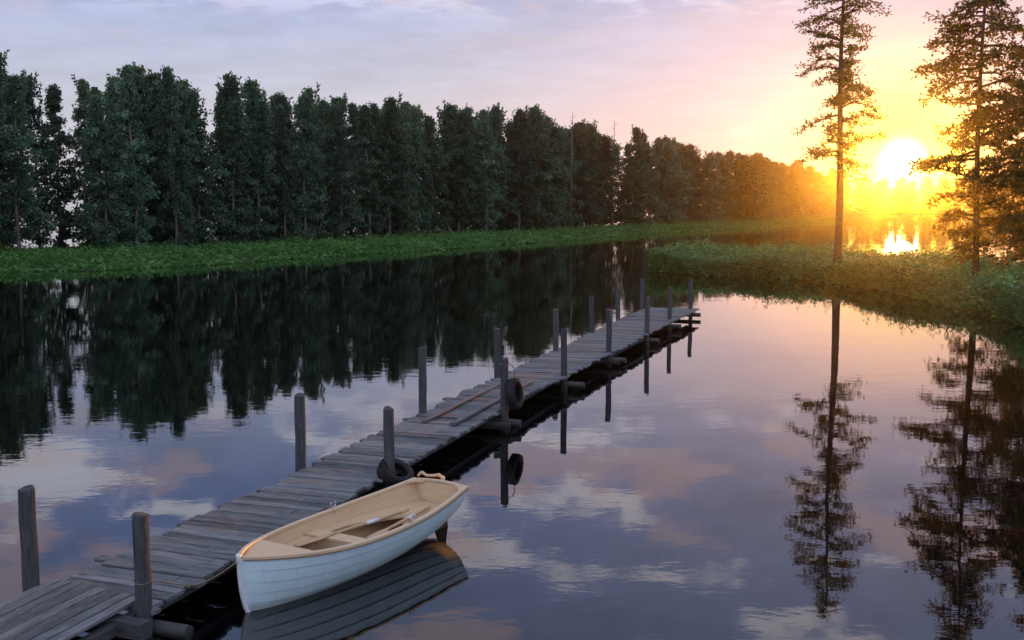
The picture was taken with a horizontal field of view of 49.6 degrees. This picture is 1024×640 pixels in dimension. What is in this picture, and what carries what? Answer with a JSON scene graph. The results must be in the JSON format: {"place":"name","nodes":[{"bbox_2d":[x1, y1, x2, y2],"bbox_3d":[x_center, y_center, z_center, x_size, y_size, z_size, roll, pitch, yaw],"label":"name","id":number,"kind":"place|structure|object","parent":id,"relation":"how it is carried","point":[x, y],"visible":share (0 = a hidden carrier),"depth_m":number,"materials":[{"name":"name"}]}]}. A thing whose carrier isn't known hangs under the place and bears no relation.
{"place":"outdoors","nodes":[
{"label":"outdoors","id":0,"kind":"place"},
{"bbox_2d":[0,216,867,271],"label":"forest bank","id":1,"kind":"structure","parent":0,"point":[79,268],"depth_m":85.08,"materials":[{"name":"green plant"}]},
{"bbox_2d":[0,49,40,245],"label":"forest tree","id":2,"kind":"object","parent":1,"relation":"on","point":[3,106],"visible":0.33,"depth_m":88.64,"materials":[{"name":"green plant"}]},
{"bbox_2d":[0,78,41,250],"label":"forest tree","id":3,"kind":"object","parent":1,"relation":"on","point":[2,211],"visible":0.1,"depth_m":92.15,"materials":[{"name":"green plant"}]},
{"bbox_2d":[0,69,56,251],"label":"forest tree","id":4,"kind":"object","parent":1,"relation":"on","point":[15,87],"visible":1,"depth_m":84.79,"materials":[{"name":"green plant"}]},
{"bbox_2d":[3,72,73,248],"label":"forest tree","id":5,"kind":"object","parent":1,"relation":"on","point":[33,112],"visible":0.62,"depth_m":92.14,"materials":[{"name":"green plant"}]},
{"bbox_2d":[29,83,84,248],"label":"forest tree","id":6,"kind":"object","parent":1,"relation":"on","point":[53,98],"visible":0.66,"depth_m":95.75,"materials":[{"name":"green plant"}]},
{"bbox_2d":[62,74,97,247],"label":"forest tree","id":7,"kind":"object","parent":1,"relation":"on","point":[79,112],"visible":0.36,"depth_m":98.77,"materials":[{"name":"green plant"}]},
{"bbox_2d":[80,83,112,247],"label":"forest tree","id":8,"kind":"object","parent":1,"relation":"on","point":[91,91],"visible":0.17,"depth_m":94.45,"materials":[{"name":"green plant"}]},
{"bbox_2d":[68,89,141,247],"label":"forest tree","id":9,"kind":"object","parent":1,"relation":"on","point":[97,125],"visible":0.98,"depth_m":91.40,"materials":[{"name":"green plant"}]},
{"bbox_2d":[89,75,142,238],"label":"forest tree","id":10,"kind":"object","parent":1,"relation":"on","point":[109,94],"visible":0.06,"depth_m":100.22,"materials":[{"name":"green plant"}]},
{"bbox_2d":[101,73,137,245],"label":"forest tree","id":11,"kind":"object","parent":1,"relation":"on","point":[115,98],"visible":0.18,"depth_m":94.82,"materials":[{"name":"green plant"}]},
{"bbox_2d":[93,64,162,241],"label":"forest tree","id":12,"kind":"object","parent":1,"relation":"on","point":[138,71],"visible":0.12,"depth_m":102.05,"materials":[{"name":"green plant"}]},
{"bbox_2d":[105,62,164,248],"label":"forest tree","id":13,"kind":"object","parent":1,"relation":"on","point":[130,124],"visible":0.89,"depth_m":92.44,"materials":[{"name":"green plant"}]},
{"bbox_2d":[137,80,174,245],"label":"forest tree","id":14,"kind":"object","parent":1,"relation":"on","point":[153,96],"visible":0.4,"depth_m":99.13,"materials":[{"name":"green plant"}]},
{"bbox_2d":[117,69,200,242],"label":"forest tree","id":15,"kind":"object","parent":1,"relation":"on","point":[144,85],"visible":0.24,"depth_m":100.41,"materials":[{"name":"green plant"}]},
{"bbox_2d":[145,65,198,247],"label":"forest tree","id":16,"kind":"object","parent":1,"relation":"on","point":[172,193],"visible":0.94,"depth_m":94.96,"materials":[{"name":"green plant"}]},
{"bbox_2d":[155,82,221,245],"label":"forest tree","id":17,"kind":"object","parent":1,"relation":"on","point":[183,93],"visible":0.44,"depth_m":97.22,"materials":[{"name":"green plant"}]},
{"bbox_2d":[173,76,223,240],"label":"forest tree","id":18,"kind":"object","parent":1,"relation":"on","point":[185,82],"visible":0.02,"depth_m":105.91,"materials":[{"name":"green plant"}]},
{"bbox_2d":[170,88,236,247],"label":"forest tree","id":19,"kind":"object","parent":1,"relation":"on","point":[202,235],"visible":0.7,"depth_m":98.47,"materials":[{"name":"green plant"}]},
{"bbox_2d":[211,96,258,243],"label":"forest tree","id":20,"kind":"object","parent":1,"relation":"on","point":[240,139],"visible":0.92,"depth_m":101.22,"materials":[{"name":"green plant"}]},
{"bbox_2d":[206,71,267,241],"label":"forest tree","id":21,"kind":"object","parent":1,"relation":"on","point":[231,83],"visible":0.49,"depth_m":103.16,"materials":[{"name":"green plant"}]},
{"bbox_2d":[221,76,281,239],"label":"forest tree","id":22,"kind":"object","parent":1,"relation":"on","point":[252,87],"visible":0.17,"depth_m":111.64,"materials":[{"name":"green plant"}]},
{"bbox_2d":[237,95,283,243],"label":"forest tree","id":23,"kind":"object","parent":1,"relation":"on","point":[262,117],"visible":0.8,"depth_m":104.94,"materials":[{"name":"green plant"}]},
{"bbox_2d":[261,103,302,244],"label":"forest tree","id":24,"kind":"object","parent":1,"relation":"on","point":[281,120],"visible":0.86,"depth_m":108.60,"materials":[{"name":"green plant"}]},
{"bbox_2d":[261,92,302,239],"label":"forest tree","id":25,"kind":"object","parent":1,"relation":"on","point":[281,99],"visible":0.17,"depth_m":113.23,"materials":[{"name":"green plant"}]},
{"bbox_2d":[276,92,335,241],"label":"forest tree","id":26,"kind":"object","parent":1,"relation":"on","point":[302,108],"visible":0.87,"depth_m":111.12,"materials":[{"name":"green plant"}]},
{"bbox_2d":[286,82,338,238],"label":"forest tree","id":27,"kind":"object","parent":1,"relation":"on","point":[309,91],"visible":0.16,"depth_m":115.87,"materials":[{"name":"green plant"}]},
{"bbox_2d":[314,97,347,237],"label":"forest tree","id":28,"kind":"object","parent":1,"relation":"on","point":[322,104],"visible":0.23,"depth_m":121.85,"materials":[{"name":"green plant"}]},
{"bbox_2d":[311,99,371,239],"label":"forest tree","id":29,"kind":"object","parent":1,"relation":"on","point":[334,119],"visible":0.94,"depth_m":114.28,"materials":[{"name":"green plant"}]},
{"bbox_2d":[329,99,363,236],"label":"forest tree","id":30,"kind":"object","parent":1,"relation":"on","point":[352,113],"visible":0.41,"depth_m":125.70,"materials":[{"name":"green plant"}]},
{"bbox_2d":[349,103,391,238],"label":"forest tree","id":31,"kind":"object","parent":1,"relation":"on","point":[363,146],"visible":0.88,"depth_m":118.85,"materials":[{"name":"green plant"}]},
{"bbox_2d":[348,112,395,232],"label":"forest tree","id":32,"kind":"object","parent":1,"relation":"on","point":[376,151],"visible":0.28,"depth_m":122.93,"materials":[{"name":"green plant"}]},
{"bbox_2d":[361,92,418,236],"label":"forest tree","id":33,"kind":"object","parent":1,"relation":"on","point":[391,108],"visible":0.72,"depth_m":124.49,"materials":[{"name":"green plant"}]},
{"bbox_2d":[385,108,426,235],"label":"forest tree","id":34,"kind":"object","parent":1,"relation":"on","point":[405,121],"visible":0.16,"depth_m":130.24,"materials":[{"name":"green plant"}]},
{"bbox_2d":[393,122,423,236],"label":"forest tree","id":35,"kind":"object","parent":1,"relation":"on","point":[410,220],"visible":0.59,"depth_m":128.17,"materials":[{"name":"green plant"}]},
{"bbox_2d":[399,104,433,234],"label":"forest tree","id":36,"kind":"object","parent":1,"relation":"on","point":[414,120],"visible":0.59,"depth_m":130.63,"materials":[{"name":"green plant"}]},
{"bbox_2d":[413,111,456,233],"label":"forest tree","id":37,"kind":"object","parent":1,"relation":"on","point":[429,130],"visible":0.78,"depth_m":134.00,"materials":[{"name":"green plant"}]},
{"bbox_2d":[433,100,475,230],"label":"forest tree","id":38,"kind":"object","parent":1,"relation":"on","point":[451,111],"visible":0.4,"depth_m":140.69,"materials":[{"name":"green plant"}]},
{"bbox_2d":[439,109,484,233],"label":"forest tree","id":39,"kind":"object","parent":1,"relation":"on","point":[462,145],"visible":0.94,"depth_m":136.61,"materials":[{"name":"green plant"}]},
{"bbox_2d":[445,103,498,229],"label":"forest tree","id":40,"kind":"object","parent":1,"relation":"on","point":[471,119],"visible":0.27,"depth_m":143.16,"materials":[{"name":"green plant"}]},
{"bbox_2d":[469,107,506,232],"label":"forest tree","id":41,"kind":"object","parent":1,"relation":"on","point":[490,187],"visible":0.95,"depth_m":139.66,"materials":[{"name":"green plant"}]},
{"bbox_2d":[479,102,520,222],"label":"forest tree","id":42,"kind":"object","parent":1,"relation":"on","point":[495,112],"visible":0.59,"depth_m":143.80,"materials":[{"name":"green plant"}]},
{"bbox_2d":[485,115,517,229],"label":"forest tree","id":43,"kind":"object","parent":1,"relation":"on","point":[499,143],"visible":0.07,"depth_m":151.90,"materials":[{"name":"green plant"}]},
{"bbox_2d":[501,121,532,228],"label":"forest tree","id":44,"kind":"object","parent":1,"relation":"on","point":[506,131],"visible":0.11,"depth_m":155.15,"materials":[{"name":"green plant"}]},
{"bbox_2d":[496,106,543,231],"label":"forest tree","id":45,"kind":"object","parent":1,"relation":"on","point":[521,122],"visible":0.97,"depth_m":147.06,"materials":[{"name":"green plant"}]},
{"bbox_2d":[507,103,578,229],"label":"forest tree","id":46,"kind":"object","parent":1,"relation":"on","point":[538,134],"visible":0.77,"depth_m":151.57,"materials":[{"name":"green plant"}]},
{"bbox_2d":[521,111,570,229],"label":"forest tree","id":47,"kind":"object","parent":1,"relation":"on","point":[546,181],"visible":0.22,"depth_m":153.74,"materials":[{"name":"green plant"}]},
{"bbox_2d":[536,124,578,226],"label":"forest tree","id":48,"kind":"object","parent":1,"relation":"on","point":[555,135],"visible":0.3,"depth_m":156.34,"materials":[{"name":"green plant"}]},
{"bbox_2d":[545,126,574,229],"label":"forest tree","id":49,"kind":"object","parent":1,"relation":"on","point":[561,148],"visible":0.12,"depth_m":160.25,"materials":[{"name":"green plant"}]},
{"bbox_2d":[557,126,586,227],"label":"forest tree","id":50,"kind":"object","parent":1,"relation":"on","point":[573,166],"visible":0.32,"depth_m":163.73,"materials":[{"name":"green plant"}]},
{"bbox_2d":[564,123,605,226],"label":"forest tree","id":51,"kind":"object","parent":1,"relation":"on","point":[577,145],"visible":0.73,"depth_m":166.51,"materials":[{"name":"green plant"}]},
{"bbox_2d":[578,132,611,226],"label":"forest tree","id":52,"kind":"object","parent":1,"relation":"on","point":[590,143],"visible":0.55,"depth_m":171.59,"materials":[{"name":"green plant"}]},
{"bbox_2d":[574,119,623,225],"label":"forest tree","id":53,"kind":"object","parent":1,"relation":"on","point":[592,128],"visible":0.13,"depth_m":179.91,"materials":[{"name":"green plant"}]},
{"bbox_2d":[586,133,627,224],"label":"forest tree","id":54,"kind":"object","parent":1,"relation":"on","point":[606,147],"visible":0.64,"depth_m":175.71,"materials":[{"name":"green plant"}]},
{"bbox_2d":[605,143,629,224],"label":"forest tree","id":55,"kind":"object","parent":1,"relation":"on","point":[617,149],"visible":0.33,"depth_m":188.93,"materials":[{"name":"green plant"}]},
{"bbox_2d":[615,141,633,224],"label":"forest tree","id":56,"kind":"object","parent":1,"relation":"on","point":[625,160],"visible":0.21,"depth_m":191.65,"materials":[{"name":"green plant"}]},
{"bbox_2d":[615,124,649,224],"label":"forest tree","id":57,"kind":"object","parent":1,"relation":"on","point":[634,160],"visible":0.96,"depth_m":181.28,"materials":[{"name":"green plant"}]},
{"bbox_2d":[619,140,667,223],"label":"forest tree","id":58,"kind":"object","parent":1,"relation":"on","point":[650,158],"visible":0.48,"depth_m":185.35,"materials":[{"name":"green plant"}]},
{"bbox_2d":[645,137,669,224],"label":"forest tree","id":59,"kind":"object","parent":1,"relation":"on","point":[658,144],"visible":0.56,"depth_m":188.63,"materials":[{"name":"green plant"}]},
{"bbox_2d":[645,137,698,222],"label":"forest tree","id":60,"kind":"object","parent":1,"relation":"on","point":[679,156],"visible":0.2,"depth_m":201.52,"materials":[{"name":"green plant"}]},
{"bbox_2d":[652,139,693,224],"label":"forest tree","id":61,"kind":"object","parent":1,"relation":"on","point":[668,152],"visible":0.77,"depth_m":190.97,"materials":[{"name":"green plant"}]},
{"bbox_2d":[676,143,698,221],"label":"forest tree","id":62,"kind":"object","parent":1,"relation":"on","point":[686,164],"visible":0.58,"depth_m":205.92,"materials":[{"name":"green plant"}]},
{"bbox_2d":[684,154,706,221],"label":"forest tree","id":63,"kind":"object","parent":1,"relation":"on","point":[696,162],"visible":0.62,"depth_m":209.89,"materials":[{"name":"green plant"}]},
{"bbox_2d":[689,157,722,222],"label":"forest tree","id":64,"kind":"object","parent":1,"relation":"on","point":[705,166],"visible":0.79,"depth_m":211.67,"materials":[{"name":"green plant"}]},
{"bbox_2d":[700,151,727,220],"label":"forest tree","id":65,"kind":"object","parent":1,"relation":"on","point":[718,181],"visible":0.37,"depth_m":219.10,"materials":[{"name":"green plant"}]},
{"bbox_2d":[707,155,741,220],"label":"forest tree","id":66,"kind":"object","parent":1,"relation":"on","point":[723,163],"visible":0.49,"depth_m":222.69,"materials":[{"name":"green plant"}]},
{"bbox_2d":[723,149,742,218],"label":"forest tree","id":67,"kind":"object","parent":1,"relation":"on","point":[730,155],"visible":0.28,"depth_m":229.54,"materials":[{"name":"green plant"}]},
{"bbox_2d":[726,153,767,220],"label":"forest tree","id":68,"kind":"object","parent":1,"relation":"on","point":[741,165],"visible":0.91,"depth_m":227.63,"materials":[{"name":"green plant"}]},
{"bbox_2d":[742,151,777,220],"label":"forest tree","id":69,"kind":"object","parent":1,"relation":"on","point":[760,163],"visible":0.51,"depth_m":233.68,"materials":[{"name":"green plant"}]},
{"bbox_2d":[762,158,780,218],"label":"forest tree","id":70,"kind":"object","parent":1,"relation":"on","point":[772,189],"visible":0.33,"depth_m":242.92,"materials":[{"name":"green plant"}]},
{"bbox_2d":[769,160,787,216],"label":"forest tree","id":71,"kind":"object","parent":1,"relation":"on","point":[779,180],"visible":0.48,"depth_m":246.72,"materials":[{"name":"green plant"}]},
{"bbox_2d":[777,161,790,218],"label":"forest tree","id":72,"kind":"object","parent":1,"relation":"on","point":[782,168],"visible":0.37,"depth_m":258.25,"materials":[{"name":"green plant"}]},
{"bbox_2d":[781,167,795,217],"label":"forest tree","id":73,"kind":"object","parent":1,"relation":"on","point":[788,191],"visible":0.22,"depth_m":262.85,"materials":[{"name":"green plant"}]},
{"bbox_2d":[784,164,802,217],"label":"forest tree","id":74,"kind":"object","parent":1,"relation":"on","point":[791,176],"visible":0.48,"depth_m":268.09,"materials":[{"name":"green plant"}]},
{"bbox_2d":[786,158,814,217],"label":"forest tree","id":75,"kind":"object","parent":1,"relation":"on","point":[802,181],"visible":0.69,"depth_m":271.22,"materials":[{"name":"green plant"}]},
{"bbox_2d":[805,164,825,215],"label":"forest tree","id":76,"kind":"object","parent":1,"relation":"on","point":[811,175],"visible":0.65,"depth_m":296.00,"materials":[{"name":"green plant"}]},
{"bbox_2d":[814,173,833,215],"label":"forest tree","id":77,"kind":"object","parent":1,"relation":"on","point":[820,178],"visible":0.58,"depth_m":320.97,"materials":[{"name":"green plant"}]},
{"bbox_2d":[789,210,878,222],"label":"grass","id":78,"kind":"structure","parent":1,"relation":"on","point":[855,215],"depth_m":272.36,"materials":[{"name":"green plant"}]},
{"bbox_2d":[845,177,865,211],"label":"forest tree","id":79,"kind":"object","parent":1,"relation":"on","point":[857,190],"visible":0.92,"depth_m":452.72,"materials":[{"name":"green plant"}]},
{"bbox_2d":[0,206,1023,639],"bbox_3d":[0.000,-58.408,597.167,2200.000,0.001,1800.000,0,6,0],"label":"water","id":80,"kind":"structure","parent":0,"point":[756,458],"depth_m":21.60,"materials":[{"name":"blue liquid"}]},
{"bbox_2d":[0,278,700,639],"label":"wooden pier","id":81,"kind":"structure","parent":80,"relation":"in","point":[92,602],"depth_m":14.71,"materials":[{"name":"grey wood"}]},
{"bbox_2d":[376,458,414,486],"bbox_3d":[-1.762,2.314,16.783,0.572,0.431,0.576,0,6,0],"label":"tyre","id":82,"kind":"object","parent":81,"relation":"attached to","point":[388,477],"visible":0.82,"depth_m":16.64,"materials":[{"name":"black rubber"}]},
{"bbox_2d":[422,383,499,421],"bbox_3d":[-0.976,1.665,22.876,0.105,0.048,4.420,2,6,18],"label":"loose board","id":83,"kind":"object","parent":81,"relation":"on","point":[447,409],"visible":0.97,"depth_m":22.55,"materials":[{"name":"brown wood"}]},
{"bbox_2d":[450,380,533,424],"bbox_3d":[-0.323,1.659,22.930,0.105,0.047,5.200,2,6,17],"label":"loose board","id":84,"kind":"object","parent":81,"relation":"on","point":[475,411],"visible":0.69,"depth_m":21.88,"materials":[{"name":"brown wood"}]},
{"bbox_2d":[236,471,468,612],"bbox_3d":[-1.960,2.810,13.837,1.344,1.010,4.058,4,7,31],"label":"rowing boat","id":85,"kind":"object","parent":80,"relation":"on","point":[276,567],"visible":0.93,"depth_m":13.51,"materials":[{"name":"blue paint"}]},
{"bbox_2d":[293,509,408,545],"bbox_3d":[-1.993,2.622,14.071,0.132,0.052,1.921,5,8,39],"label":"oar","id":86,"kind":"object","parent":85,"relation":"in","point":[317,538],"visible":1,"depth_m":13.99,"materials":[{"name":"brown wood"}]},
{"bbox_2d":[366,506,430,538],"bbox_3d":[-1.428,2.602,14.290,0.132,0.050,1.550,3,7,24],"label":"oar","id":87,"kind":"object","parent":85,"relation":"in","point":[382,531],"visible":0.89,"depth_m":14.19,"materials":[{"name":"brown wood"}]},
{"bbox_2d":[0,0,1023,205],"label":"sky","id":88,"kind":"structure","parent":0,"point":[708,75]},
{"bbox_2d":[659,271,1023,325],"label":"bank","id":89,"kind":"structure","parent":0,"point":[813,280],"depth_m":66.28,"materials":[{"name":"green plant"}]},
{"bbox_2d":[643,233,1023,326],"bbox_3d":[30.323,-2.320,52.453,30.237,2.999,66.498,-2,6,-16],"label":"undergrowth","id":90,"kind":"object","parent":89,"relation":"on","point":[936,259],"visible":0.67,"depth_m":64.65,"materials":[{"name":"green plant"}]},
{"bbox_2d":[791,0,891,264],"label":"shore tree","id":91,"kind":"object","parent":89,"relation":"on","point":[842,82],"visible":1,"depth_m":63.62,"materials":[{"name":"green plant"}]},
{"bbox_2d":[900,0,1023,277],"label":"shore tree","id":92,"kind":"object","parent":89,"relation":"on","point":[981,117],"visible":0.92,"depth_m":50.52,"materials":[{"name":"green plant"}]},
{"bbox_2d":[976,29,1023,260],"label":"shore tree","id":93,"kind":"object","parent":89,"relation":"on","point":[1009,222],"visible":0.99,"depth_m":48.52,"materials":[{"name":"green plant"}]},
{"bbox_2d":[980,36,1023,271],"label":"shore tree","id":94,"kind":"object","parent":89,"relation":"on","point":[1008,250],"visible":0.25,"depth_m":57.92,"materials":[{"name":"green plant"}]},
{"bbox_2d":[860,212,1006,214],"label":"distant bank","id":95,"kind":"structure","parent":0,"point":[903,213],"depth_m":448.46,"materials":[{"name":"green plant"}]},
{"bbox_2d":[863,178,878,211],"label":"forest tree","id":96,"kind":"object","parent":95,"relation":"on","point":[869,204],"visible":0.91,"depth_m":452.56,"materials":[{"name":"green plant"}]},
{"bbox_2d":[874,178,896,212],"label":"forest tree","id":97,"kind":"object","parent":95,"relation":"on","point":[886,192],"visible":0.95,"depth_m":455.44,"materials":[{"name":"green plant"}]},
{"bbox_2d":[889,177,914,212],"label":"forest tree","id":98,"kind":"object","parent":95,"relation":"on","point":[905,189],"visible":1,"depth_m":452.57,"materials":[{"name":"green plant"}]},
{"bbox_2d":[907,179,922,212],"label":"forest tree","id":99,"kind":"object","parent":95,"relation":"on","point":[913,187],"visible":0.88,"depth_m":454.53,"materials":[{"name":"green plant"}]},
{"bbox_2d":[916,177,938,212],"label":"forest tree","id":100,"kind":"object","parent":95,"relation":"on","point":[929,182],"visible":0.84,"depth_m":453.43,"materials":[{"name":"green plant"}]},
{"bbox_2d":[852,210,1018,213],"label":"grass","id":101,"kind":"structure","parent":95,"relation":"on","point":[883,212],"depth_m":449.93,"materials":[{"name":"green plant"}]},
{"bbox_2d":[934,176,955,212],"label":"forest tree","id":102,"kind":"object","parent":95,"relation":"on","point":[943,201],"visible":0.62,"depth_m":452.90,"materials":[{"name":"green plant"}]},
{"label":"rope","id":103,"kind":"object","parent":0,"visible":0},
{"bbox_2d":[505,378,523,409],"bbox_3d":[0.049,1.454,21.884,0.244,0.624,0.626,2,6,20],"label":"tyre","id":104,"kind":"object","parent":103,"relation":"hanging from","point":[514,391],"visible":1,"depth_m":21.72,"materials":[{"name":"black rubber"}]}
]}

